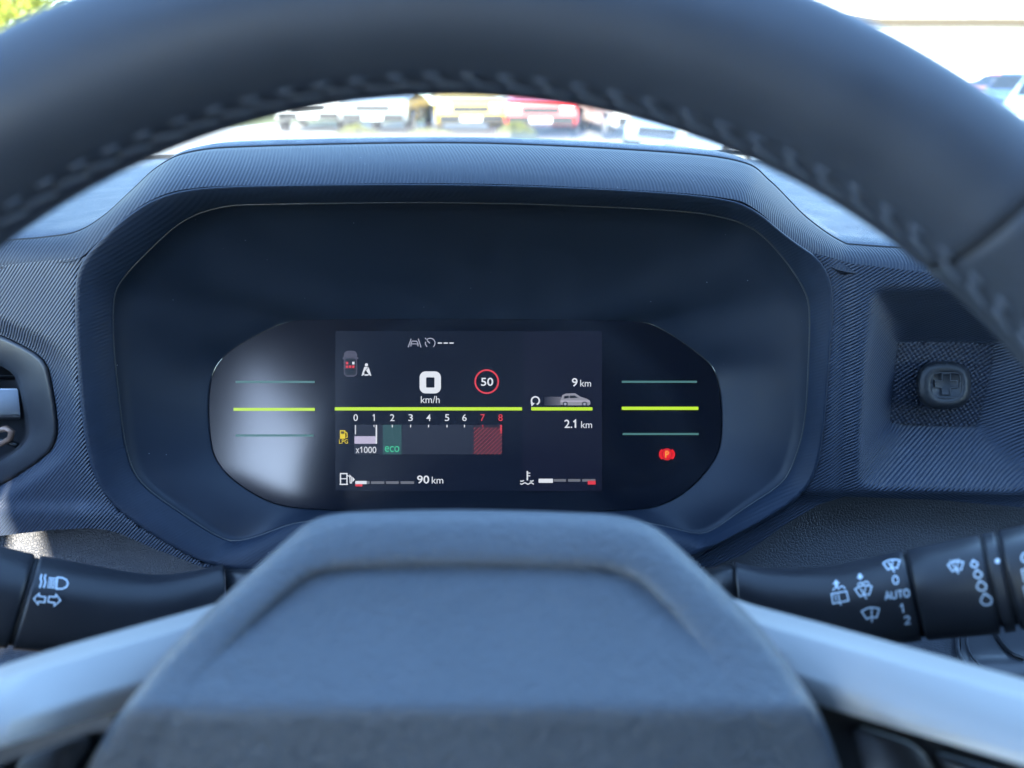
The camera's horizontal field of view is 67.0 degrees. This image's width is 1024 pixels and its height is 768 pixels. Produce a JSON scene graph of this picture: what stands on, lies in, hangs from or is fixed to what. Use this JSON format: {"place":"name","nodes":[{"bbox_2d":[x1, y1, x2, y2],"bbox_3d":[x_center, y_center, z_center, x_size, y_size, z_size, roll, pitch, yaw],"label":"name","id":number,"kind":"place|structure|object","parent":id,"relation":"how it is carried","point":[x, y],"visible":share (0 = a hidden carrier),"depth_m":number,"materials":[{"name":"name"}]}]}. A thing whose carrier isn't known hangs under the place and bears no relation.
{"place":"outdoors","nodes":[
{"label":"outdoors","id":0,"kind":"place"},
{"bbox_2d":[164,124,624,153],"bbox_3d":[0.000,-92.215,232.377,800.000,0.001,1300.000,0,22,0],"label":"ground","id":1,"kind":"structure","parent":0,"point":[260,130],"depth_m":21.59,"materials":[{"name":"grey asphalt"}]},
{"bbox_2d":[276,105,345,131],"bbox_3d":[-5.599,-8.271,22.532,1.870,1.555,4.399,-2,22,-4],"label":"parked car","id":2,"kind":"object","parent":1,"relation":"on","point":[330,113],"visible":0.29,"depth_m":20.67,"materials":[{"name":"grey paint"}]},
{"bbox_2d":[333,122,381,135],"bbox_3d":[-3.596,-5.841,18.012,1.163,0.483,0.616,0,22,0],"label":"shrub","id":3,"kind":"object","parent":1,"relation":"on","point":[352,130],"visible":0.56,"depth_m":17.92,"materials":[{"name":"green plant"}]},
{"bbox_2d":[340,97,433,133],"bbox_3d":[-3.401,-7.971,21.791,1.870,1.555,4.399,2,22,5],"label":"parked car","id":4,"kind":"object","parent":1,"relation":"on","point":[409,113],"visible":0.52,"depth_m":19.93,"materials":[{"name":"grey paint"}]},
{"bbox_2d":[251,117,593,123],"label":"grass verge","id":5,"kind":"object","parent":1,"relation":"on","point":[274,120],"depth_m":25.35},
{"bbox_2d":[0,0,59,28],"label":"leafy tree","id":6,"kind":"object","parent":5,"relation":"on","point":[12,9],"visible":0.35,"depth_m":22.56,"materials":[{"name":"green plant"}]},
{"bbox_2d":[402,127,455,134],"bbox_3d":[-1.905,-5.656,17.671,1.538,0.415,0.797,0,22,0],"label":"shrub","id":7,"kind":"object","parent":1,"relation":"on","point":[420,131],"visible":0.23,"depth_m":17.54,"materials":[{"name":"green plant"}]},
{"bbox_2d":[432,97,504,133],"bbox_3d":[-1.249,-7.746,21.234,1.870,1.555,4.399,-2,22,-6],"label":"parked car","id":8,"kind":"object","parent":1,"relation":"on","point":[490,112],"visible":0.68,"depth_m":19.33,"materials":[{"name":"white paint"}]},
{"bbox_2d":[495,121,537,138],"bbox_3d":[0.112,-6.038,18.485,1.041,0.493,0.572,0,22,0],"label":"shrub","id":9,"kind":"object","parent":1,"relation":"on","point":[513,129],"visible":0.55,"depth_m":18.39,"materials":[{"name":"green plant"}]},
{"bbox_2d":[504,99,578,133],"bbox_3d":[0.849,-7.521,20.678,1.870,1.555,4.400,2,22,4],"label":"parked car","id":10,"kind":"object","parent":1,"relation":"on","point":[530,113],"visible":0.52,"depth_m":18.77,"materials":[{"name":"red paint"}]},
{"bbox_2d":[577,108,628,138],"bbox_3d":[3.001,-7.372,20.307,1.870,1.555,4.399,-3,22,-7],"label":"parked car","id":11,"kind":"object","parent":1,"relation":"on","point":[609,123],"visible":0.2,"depth_m":19.31,"materials":[{"name":"white paint"}]},
{"bbox_2d":[623,119,745,158],"bbox_3d":[4.091,-4.302,12.709,4.400,1.555,1.870,-11,25,-26],"label":"parked car","id":12,"kind":"object","parent":1,"relation":"on","point":[634,127],"visible":0.13,"depth_m":11.78,"materials":[{"name":"white paint"}]},
{"bbox_2d":[975,71,1006,88],"bbox_3d":[14.590,-8.348,22.724,4.400,1.555,1.870,-8,23,-18],"label":"parked car","id":13,"kind":"object","parent":1,"relation":"on","point":[984,80],"visible":0.02,"depth_m":22.65,"materials":[{"name":"paint"}]},
{"bbox_2d":[986,71,1023,101],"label":"parked car","id":14,"kind":"object","parent":1,"relation":"on","point":[1002,86],"visible":0.19,"depth_m":19.31,"materials":[{"name":"blue paint"}]},
{"bbox_2d":[1005,77,1023,115],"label":"parked car","id":15,"kind":"object","parent":1,"relation":"on","point":[1015,100],"visible":0.12,"depth_m":13.85,"materials":[{"name":"white paint"}]},
{"bbox_2d":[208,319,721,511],"bbox_3d":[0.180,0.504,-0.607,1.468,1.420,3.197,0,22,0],"label":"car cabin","id":16,"kind":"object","parent":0,"point":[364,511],"depth_m":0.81,"materials":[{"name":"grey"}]},
{"bbox_2d":[153,134,734,158],"bbox_3d":[0.180,-0.293,0.270,1.400,0.528,1.120,0,22,0],"label":"windscreen","id":17,"kind":"object","parent":16,"relation":"attached to","point":[165,156],"visible":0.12,"depth_m":0.82,"materials":[{"name":"clear glass"}]},
{"bbox_2d":[0,137,1023,711],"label":"dashboard","id":18,"kind":"object","parent":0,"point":[138,303],"visible":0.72,"depth_m":0.41,"materials":[{"name":"grey plastic"}]},
{"bbox_2d":[0,335,57,485],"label":"air vent","id":19,"kind":"object","parent":18,"relation":"attached to","point":[28,425],"visible":1,"depth_m":0.43,"materials":[{"name":"plastic"}]},
{"bbox_2d":[0,546,253,651],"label":"light stalk","id":20,"kind":"object","parent":18,"relation":"attached to","point":[48,604],"visible":0.75,"depth_m":0.30,"materials":[{"name":"plastic"}]},
{"bbox_2d":[208,319,721,511],"bbox_3d":[-0.027,0.018,0.442,0.295,0.103,0.047,0,22,0],"label":"instrument display","id":21,"kind":"object","parent":18,"relation":"attached to","point":[546,415],"visible":0.94,"depth_m":0.44,"materials":[{"name":"black glass"}]},
{"bbox_2d":[0,0,1023,767],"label":"steering wheel","id":22,"kind":"object","parent":18,"relation":"attached to","point":[450,638],"visible":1,"depth_m":0.17,"materials":[{"name":"leather"}]},
{"bbox_2d":[703,526,1023,643],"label":"wiper stalk","id":23,"kind":"object","parent":18,"relation":"attached to","point":[972,586],"visible":0.86,"depth_m":0.26,"materials":[{"name":"plastic"}]},
{"bbox_2d":[916,361,970,408],"bbox_3d":[0.235,0.001,0.421,0.032,0.026,0.018,0,22,0],"label":"accessory clip","id":24,"kind":"object","parent":18,"relation":"attached to","point":[943,384],"visible":1,"depth_m":0.42,"materials":[{"name":"plastic"}]},
{"bbox_2d":[825,0,1023,80],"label":"white building","id":25,"kind":"structure","parent":0,"point":[973,40],"depth_m":30.91,"materials":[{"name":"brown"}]}
]}

